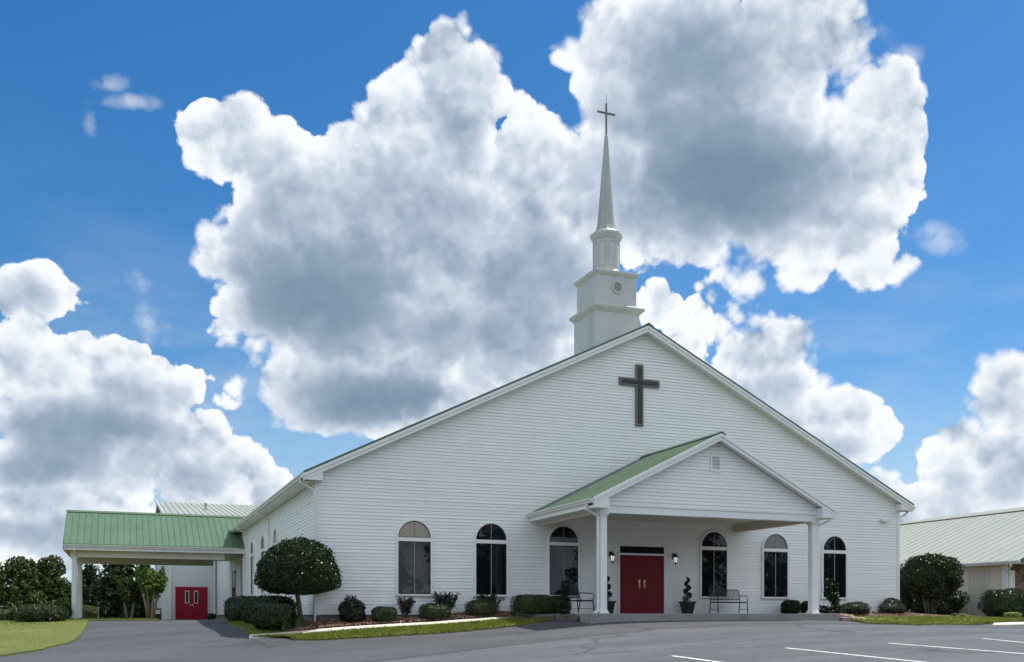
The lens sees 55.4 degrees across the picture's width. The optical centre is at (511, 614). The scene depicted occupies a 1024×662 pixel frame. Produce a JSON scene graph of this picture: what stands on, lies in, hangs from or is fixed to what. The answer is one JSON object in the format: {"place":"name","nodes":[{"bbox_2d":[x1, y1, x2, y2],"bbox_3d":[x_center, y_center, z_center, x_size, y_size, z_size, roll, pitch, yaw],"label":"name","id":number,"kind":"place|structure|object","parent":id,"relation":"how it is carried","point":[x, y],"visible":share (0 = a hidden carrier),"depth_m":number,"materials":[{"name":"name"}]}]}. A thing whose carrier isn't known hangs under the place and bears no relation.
{"place":"outdoors","nodes":[
{"label":"outdoors","id":0,"kind":"place"},
{"bbox_2d":[0,620,88,656],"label":"lawn","id":1,"kind":"structure","parent":0,"point":[71,636],"depth_m":35.36,"materials":[{"name":"green plant"}]},
{"bbox_2d":[0,609,8,619],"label":"round shrub","id":2,"kind":"object","parent":1,"relation":"on","point":[4,613],"visible":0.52,"depth_m":46.58,"materials":[{"name":"green plant"}]},
{"bbox_2d":[8,607,20,620],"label":"round shrub","id":3,"kind":"object","parent":1,"relation":"on","point":[11,615],"visible":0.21,"depth_m":46.14,"materials":[{"name":"green plant"}]},
{"bbox_2d":[13,603,68,621],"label":"round shrub","id":4,"kind":"object","parent":1,"relation":"on","point":[42,612],"visible":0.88,"depth_m":44.86,"materials":[{"name":"green plant"}]},
{"bbox_2d":[0,615,1023,648],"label":"lawn grass","id":5,"kind":"structure","parent":1,"relation":"on","point":[441,627],"depth_m":31.26,"materials":[{"name":"green plant"}]},
{"bbox_2d":[70,618,158,620],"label":"lawn","id":6,"kind":"structure","parent":0,"point":[95,619],"depth_m":47.22,"materials":[{"name":"green plant"}]},
{"bbox_2d":[0,555,52,609],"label":"broadleaf tree","id":7,"kind":"object","parent":6,"relation":"on","point":[21,572],"visible":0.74,"depth_m":59.44,"materials":[{"name":"green plant"}]},
{"bbox_2d":[27,555,83,616],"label":"broadleaf tree","id":8,"kind":"object","parent":6,"relation":"on","point":[55,587],"visible":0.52,"depth_m":61.55,"materials":[{"name":"green plant"}]},
{"bbox_2d":[50,602,71,618],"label":"round shrub","id":9,"kind":"object","parent":6,"relation":"on","point":[67,607],"visible":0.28,"depth_m":47.40,"materials":[{"name":"green plant"}]},
{"bbox_2d":[82,605,98,617],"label":"round shrub","id":10,"kind":"object","parent":6,"relation":"on","point":[89,611],"visible":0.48,"depth_m":57.67,"materials":[{"name":"green plant"}]},
{"bbox_2d":[86,580,118,617],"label":"dark tree","id":11,"kind":"object","parent":6,"relation":"on","point":[106,610],"visible":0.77,"depth_m":83.44,"materials":[{"name":"green plant"}]},
{"bbox_2d":[89,564,135,617],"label":"dark tree","id":12,"kind":"object","parent":6,"relation":"on","point":[120,571],"visible":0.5,"depth_m":84.55,"materials":[{"name":"green plant"}]},
{"bbox_2d":[114,575,142,617],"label":"crape myrtle","id":13,"kind":"object","parent":6,"relation":"on","point":[128,588],"visible":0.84,"depth_m":60.28,"materials":[{"name":"green plant"}]},
{"bbox_2d":[118,594,150,617],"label":"dark tree","id":14,"kind":"object","parent":6,"relation":"on","point":[139,607],"visible":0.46,"depth_m":79.61,"materials":[{"name":"green plant"}]},
{"bbox_2d":[133,565,168,617],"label":"crape myrtle","id":15,"kind":"object","parent":6,"relation":"on","point":[151,582],"visible":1,"depth_m":59.74,"materials":[{"name":"green plant"}]},
{"bbox_2d":[155,608,160,619],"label":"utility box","id":16,"kind":"object","parent":6,"relation":"on","point":[158,613],"visible":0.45,"depth_m":62.48,"materials":[{"name":"metal"}]},
{"bbox_2d":[215,618,283,635],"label":"side lawn","id":17,"kind":"structure","parent":0,"point":[248,631],"depth_m":30.97,"materials":[{"name":"green plant"}]},
{"bbox_2d":[223,595,251,621],"bbox_3d":[-11.052,-0.225,39.857,1.473,1.196,2.861,0,0,-22],"label":"hedge","id":18,"kind":"object","parent":17,"relation":"on","point":[232,609],"visible":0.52,"depth_m":38.89,"materials":[{"name":"green plant"}]},
{"bbox_2d":[240,595,267,623],"bbox_3d":[-9.133,-0.163,35.240,1.329,1.133,2.852,0,0,-22],"label":"hedge","id":19,"kind":"object","parent":17,"relation":"on","point":[245,603],"visible":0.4,"depth_m":34.70,"materials":[{"name":"green plant"}]},
{"bbox_2d":[248,595,297,629],"bbox_3d":[-7.703,-0.066,31.366,1.585,1.178,2.730,0,0,-22],"label":"hedge","id":20,"kind":"object","parent":17,"relation":"on","point":[272,612],"visible":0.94,"depth_m":30.49,"materials":[{"name":"green plant"}]},
{"bbox_2d":[287,619,548,640],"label":"front lawn","id":21,"kind":"structure","parent":0,"point":[397,634],"depth_m":29.46,"materials":[{"name":"green plant"}]},
{"bbox_2d":[0,619,1023,661],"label":"parking lot","id":22,"kind":"structure","parent":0,"point":[205,640],"depth_m":24.64,"materials":[{"name":"grey asphalt"}]},
{"bbox_2d":[206,613,216,618],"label":"round shrub","id":23,"kind":"object","parent":22,"relation":"on","point":[211,616],"visible":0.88,"depth_m":61.84,"materials":[{"name":"green plant"}]},
{"bbox_2d":[252,534,342,617],"bbox_3d":[-6.856,-1.076,31.181,2.884,2.999,2.659,0,0,-22],"label":"mushroom tree","id":24,"kind":"object","parent":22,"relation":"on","point":[297,567],"visible":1,"depth_m":30.41,"materials":[{"name":"green plant"}]},
{"bbox_2d":[283,620,322,631],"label":"side mulch","id":25,"kind":"object","parent":22,"relation":"on","point":[292,629],"visible":0.04,"depth_m":30.50,"materials":[{"name":"brown wood"}]},
{"bbox_2d":[281,622,291,630],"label":"grassy plant","id":26,"kind":"object","parent":25,"relation":"on","point":[285,627],"visible":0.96,"depth_m":30.53,"materials":[{"name":"green plant"}]},
{"bbox_2d":[249,617,505,638],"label":"front walk","id":27,"kind":"structure","parent":22,"relation":"on","point":[252,636],"depth_m":30.89,"materials":[{"name":"concrete"}]},
{"bbox_2d":[516,613,579,621],"bbox_3d":[1.201,0.094,31.720,2.668,0.315,0.424,0,0,44],"label":"stone edging","id":28,"kind":"object","parent":22,"relation":"on","point":[565,617],"visible":0.77,"depth_m":31.43,"materials":[{"name":"grey stone"}]},
{"bbox_2d":[556,579,573,615],"bbox_3d":[1.702,-0.499,31.553,0.583,1.316,0.639,0,0,-22],"label":"conical shrub","id":29,"kind":"object","parent":22,"relation":"on","point":[563,602],"visible":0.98,"depth_m":31.48,"materials":[{"name":"green plant"}]},
{"bbox_2d":[291,611,925,630],"bbox_3d":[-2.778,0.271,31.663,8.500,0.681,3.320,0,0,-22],"label":"front mulch","id":30,"kind":"object","parent":22,"relation":"on","point":[501,616],"visible":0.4,"depth_m":31.94,"materials":[{"name":"brown wood"}]},
{"bbox_2d":[294,617,305,627],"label":"grassy plant","id":31,"kind":"object","parent":30,"relation":"on","point":[300,621],"visible":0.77,"depth_m":30.66,"materials":[{"name":"green plant"}]},
{"bbox_2d":[337,595,366,621],"bbox_3d":[-5.195,-0.157,31.659,0.943,1.019,0.879,0,0,-22],"label":"dark shrub","id":32,"kind":"object","parent":30,"relation":"on","point":[350,608],"visible":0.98,"depth_m":31.41,"materials":[{"name":"green plant"}]},
{"bbox_2d":[371,606,397,622],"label":"clipped shrub","id":33,"kind":"object","parent":30,"relation":"on","point":[384,614],"visible":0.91,"depth_m":31.53,"materials":[{"name":"green plant"}]},
{"bbox_2d":[397,593,415,617],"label":"twiggy shrub","id":34,"kind":"object","parent":30,"relation":"on","point":[406,605],"visible":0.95,"depth_m":32.47,"materials":[{"name":"green plant"}]},
{"bbox_2d":[416,603,450,620],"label":"clipped shrub","id":35,"kind":"object","parent":30,"relation":"on","point":[440,611],"visible":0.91,"depth_m":32.12,"materials":[{"name":"green plant"}]},
{"bbox_2d":[431,592,459,608],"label":"twiggy shrub","id":36,"kind":"object","parent":30,"relation":"on","point":[448,599],"visible":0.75,"depth_m":33.01,"materials":[{"name":"green plant"}]},
{"bbox_2d":[464,600,499,616],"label":"clipped shrub","id":37,"kind":"object","parent":30,"relation":"on","point":[481,607],"visible":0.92,"depth_m":32.71,"materials":[{"name":"green plant"}]},
{"bbox_2d":[476,592,504,603],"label":"twiggy shrub","id":38,"kind":"object","parent":30,"relation":"on","point":[490,597],"visible":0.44,"depth_m":33.66,"materials":[{"name":"green plant"}]},
{"bbox_2d":[508,594,557,617],"bbox_3d":[0.676,-0.263,32.787,1.408,0.888,1.700,0,0,-22],"label":"hedge","id":39,"kind":"object","parent":30,"relation":"on","point":[529,604],"visible":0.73,"depth_m":32.23,"materials":[{"name":"green plant"}]},
{"bbox_2d":[674,656,718,661],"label":"parking line","id":40,"kind":"object","parent":22,"relation":"on","point":[696,658],"visible":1,"depth_m":18.59,"materials":[{"name":"white paint"}]},
{"bbox_2d":[839,614,864,621],"bbox_3d":[12.175,0.149,35.147,1.026,0.368,3.369,0,0,13],"label":"stone edging","id":41,"kind":"object","parent":22,"relation":"on","point":[850,617],"visible":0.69,"depth_m":33.80,"materials":[{"name":"beige stone"}]},
{"bbox_2d":[789,648,921,661],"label":"parking line","id":42,"kind":"object","parent":22,"relation":"on","point":[857,655],"visible":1,"depth_m":18.39,"materials":[{"name":"white paint"}]},
{"bbox_2d":[890,643,1023,653],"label":"parking line","id":43,"kind":"object","parent":22,"relation":"on","point":[958,648],"visible":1,"depth_m":19.63,"materials":[{"name":"white paint"}]},
{"bbox_2d":[993,622,1023,624],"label":"walk","id":44,"kind":"structure","parent":22,"relation":"on","point":[1011,623],"depth_m":37.10,"materials":[{"name":"concrete"}]},
{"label":"porch side mulch","id":45,"kind":"structure","parent":22,"relation":"on","visible":0},
{"bbox_2d":[819,578,844,613],"bbox_3d":[11.722,-0.606,35.878,0.948,1.521,0.998,0,0,32],"label":"conical shrub","id":46,"kind":"object","parent":45,"relation":"on","point":[832,598],"visible":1,"depth_m":35.70,"materials":[{"name":"green plant"}]},
{"bbox_2d":[0,0,1023,606],"label":"sky","id":47,"kind":"structure","parent":0,"point":[247,247],"materials":[{"name":"blue"}]},
{"bbox_2d":[550,595,571,613],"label":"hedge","id":48,"kind":"object","parent":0,"point":[555,597],"visible":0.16,"depth_m":33.15,"materials":[{"name":"green plant"}]},
{"bbox_2d":[844,613,992,617],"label":"mulch","id":49,"kind":"object","parent":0,"point":[933,615],"visible":0.2,"depth_m":39.48,"materials":[{"name":"brown wood"}]},
{"bbox_2d":[780,600,801,613],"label":"dark shrub","id":50,"kind":"object","parent":49,"relation":"on","point":[790,607],"visible":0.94,"depth_m":37.92,"materials":[{"name":"green plant"}]},
{"bbox_2d":[801,601,807,613],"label":"dark shrub","id":51,"kind":"object","parent":49,"relation":"on","point":[804,606],"visible":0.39,"depth_m":38.31,"materials":[{"name":"green plant"}]},
{"bbox_2d":[838,601,870,614],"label":"clipped shrub","id":52,"kind":"object","parent":49,"relation":"on","point":[857,608],"visible":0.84,"depth_m":37.75,"materials":[{"name":"green plant"}]},
{"bbox_2d":[876,602,906,613],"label":"clipped shrub","id":53,"kind":"object","parent":49,"relation":"on","point":[892,608],"visible":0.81,"depth_m":39.06,"materials":[{"name":"green plant"}]},
{"bbox_2d":[882,597,900,603],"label":"dark shrub","id":54,"kind":"object","parent":49,"relation":"on","point":[891,600],"visible":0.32,"depth_m":40.32,"materials":[{"name":"green plant"}]},
{"bbox_2d":[900,563,913,611],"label":"dark shrub","id":55,"kind":"object","parent":49,"relation":"on","point":[906,600],"visible":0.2,"depth_m":44.67,"materials":[{"name":"green plant"}]},
{"bbox_2d":[900,552,965,613],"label":"clipped tree","id":56,"kind":"object","parent":49,"relation":"on","point":[931,577],"visible":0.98,"depth_m":42.56,"materials":[{"name":"green plant"}]},
{"bbox_2d":[910,591,970,614],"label":"hedge","id":57,"kind":"object","parent":49,"relation":"on","point":[951,604],"visible":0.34,"depth_m":44.58,"materials":[{"name":"green plant"}]},
{"bbox_2d":[977,587,1023,616],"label":"round shrub","id":58,"kind":"object","parent":49,"relation":"on","point":[997,603],"visible":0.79,"depth_m":41.49,"materials":[{"name":"green plant"}]},
{"bbox_2d":[1003,612,1021,617],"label":"grassy plant","id":59,"kind":"object","parent":49,"relation":"on","point":[1011,614],"visible":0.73,"depth_m":40.89,"materials":[{"name":"green plant"}]},
{"bbox_2d":[852,616,1023,625],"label":"lawn","id":60,"kind":"structure","parent":0,"point":[890,619],"depth_m":35.70,"materials":[{"name":"green plant"}]},
{"bbox_3d":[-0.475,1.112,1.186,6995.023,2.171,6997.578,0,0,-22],"label":"ground","id":61,"kind":"structure","parent":0,"visible":0},
{"bbox_2d":[82,564,100,604],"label":"dark tree","id":62,"kind":"object","parent":61,"relation":"on","point":[89,571],"visible":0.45,"depth_m":91.51,"materials":[{"name":"green plant"}]},
{"bbox_2d":[134,565,154,612],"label":"dark tree","id":63,"kind":"object","parent":61,"relation":"on","point":[148,566],"visible":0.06,"depth_m":95.59,"materials":[{"name":"green plant"}]},
{"bbox_2d":[155,501,257,619],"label":"metal hall","id":64,"kind":"structure","parent":61,"relation":"on","point":[189,592],"depth_m":65.29,"materials":[{"name":"white paint"}]},
{"bbox_2d":[175,587,207,619],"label":"double door","id":65,"kind":"structure","parent":64,"relation":"in","point":[190,602],"depth_m":64.93,"materials":[{"name":"metal"}]},
{"bbox_2d":[62,103,915,622],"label":"church","id":66,"kind":"structure","parent":61,"relation":"on","point":[644,451],"depth_m":35.55,"materials":[{"name":"white plastic"}]},
{"bbox_2d":[232,570,235,596],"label":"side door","id":67,"kind":"structure","parent":66,"relation":"in","point":[233,572],"depth_m":55.42,"materials":[{"name":"white glass"}]},
{"bbox_2d":[240,554,243,595],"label":"window","id":68,"kind":"structure","parent":66,"relation":"in","point":[241,556],"depth_m":51.28,"materials":[{"name":"white paint"}]},
{"bbox_2d":[250,540,254,595],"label":"window","id":69,"kind":"structure","parent":66,"relation":"in","point":[252,548],"depth_m":47.26,"materials":[{"name":"white paint"}]},
{"bbox_2d":[260,534,265,594],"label":"window","id":70,"kind":"structure","parent":66,"relation":"in","point":[263,542],"depth_m":43.82,"materials":[{"name":"white paint"}]},
{"bbox_2d":[273,527,278,545],"bbox_3d":[-9.721,-2.257,40.087,0.095,2.695,1.330,0,0,-22],"label":"window","id":71,"kind":"structure","parent":66,"relation":"in","point":[275,534],"depth_m":39.99,"materials":[{"name":"white glass"}]},
{"bbox_2d":[395,519,433,595],"bbox_3d":[-3.316,-1.947,33.142,1.330,2.635,0.095,0,0,-22],"label":"window","id":72,"kind":"structure","parent":66,"relation":"in","point":[414,545],"depth_m":33.14,"materials":[{"name":"grey glass"}]},
{"bbox_2d":[473,521,508,596],"bbox_3d":[-0.725,-1.947,34.178,1.330,2.635,0.095,0,0,-22],"label":"window","id":73,"kind":"structure","parent":66,"relation":"in","point":[491,548],"depth_m":34.18,"materials":[{"name":"black glass"}]},
{"bbox_2d":[547,524,580,596],"bbox_3d":[1.875,-1.947,35.218,1.330,2.635,0.095,0,0,-22],"label":"window","id":74,"kind":"structure","parent":66,"relation":"in","point":[563,547],"depth_m":35.21,"materials":[{"name":"grey glass"}]},
{"bbox_2d":[562,585,593,612],"bbox_3d":[2.207,-0.500,32.677,0.645,0.926,1.237,0,0,-22],"label":"bench","id":75,"kind":"object","parent":66,"relation":"on","point":[577,594],"visible":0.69,"depth_m":32.22,"materials":[{"name":"black metal"}]},
{"bbox_2d":[605,575,615,613],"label":"potted topiary","id":76,"kind":"object","parent":66,"relation":"on","point":[610,606],"visible":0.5,"depth_m":35.21,"materials":[{"name":"green plastic"}]},
{"bbox_2d":[609,551,614,563],"bbox_3d":[3.694,-2.096,35.842,0.222,0.493,0.295,0,0,1],"label":"wall lantern","id":77,"kind":"object","parent":66,"relation":"attached to","point":[611,555],"depth_m":35.77,"materials":[{"name":"white"}]},
{"bbox_2d":[617,544,665,613],"bbox_3d":[4.861,-1.327,36.421,2.030,2.585,0.118,0,0,-22],"label":"entrance door","id":78,"kind":"structure","parent":66,"relation":"in","point":[641,582],"depth_m":36.42,"materials":[{"name":"red paint"}]},
{"bbox_2d":[672,553,677,564],"bbox_3d":[6.182,-2.096,36.837,0.222,0.493,0.295,0,0,1],"label":"wall lantern","id":79,"kind":"object","parent":66,"relation":"attached to","point":[674,557],"depth_m":36.76,"materials":[{"name":"white"}]},
{"bbox_2d":[678,577,695,613],"bbox_3d":[6.585,-0.728,36.582,0.490,1.385,0.490,0,0,-22],"label":"potted topiary","id":80,"kind":"object","parent":66,"relation":"on","point":[687,606],"visible":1,"depth_m":36.47,"materials":[{"name":"green plastic"}]},
{"bbox_2d":[699,530,728,597],"bbox_3d":[7.798,-1.947,37.587,1.330,2.635,0.095,0,0,-22],"label":"window","id":81,"kind":"structure","parent":66,"relation":"in","point":[713,550],"depth_m":37.59,"materials":[{"name":"glass"}]},
{"bbox_2d":[709,589,747,613],"bbox_3d":[8.221,-0.500,37.016,1.357,0.926,0.645,0,0,-22],"label":"bench","id":82,"kind":"object","parent":66,"relation":"on","point":[717,599],"visible":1,"depth_m":37.13,"materials":[{"name":"black metal"}]},
{"bbox_2d":[761,532,789,598],"bbox_3d":[10.454,-1.947,38.649,1.330,2.635,0.095,0,0,-22],"label":"window","id":83,"kind":"structure","parent":66,"relation":"in","point":[775,547],"depth_m":38.65,"materials":[{"name":"black glass"}]},
{"bbox_2d":[821,535,847,598],"bbox_3d":[13.156,-1.947,39.730,1.330,2.635,0.095,0,0,-22],"label":"window","id":84,"kind":"structure","parent":66,"relation":"in","point":[834,550],"depth_m":39.76,"materials":[{"name":"glass"}]},
{"bbox_2d":[880,519,889,521],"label":"floodlight","id":85,"kind":"object","parent":66,"relation":"attached to","point":[884,520],"visible":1,"depth_m":40.58,"materials":[{"name":"metal"}]},
{"bbox_2d":[900,507,1023,614],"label":"annex","id":86,"kind":"object","parent":61,"relation":"on","point":[986,548],"visible":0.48,"depth_m":48.79,"materials":[{"name":"white paint"}]},
{"bbox_2d":[968,568,988,614],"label":"door","id":87,"kind":"structure","parent":86,"relation":"in","point":[978,579],"depth_m":45.46,"materials":[{"name":"grey paint"}]},
{"bbox_2d":[1008,570,1014,588],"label":"window","id":88,"kind":"structure","parent":86,"relation":"in","point":[1011,574],"depth_m":44.04,"materials":[{"name":"white paint"}]}
]}

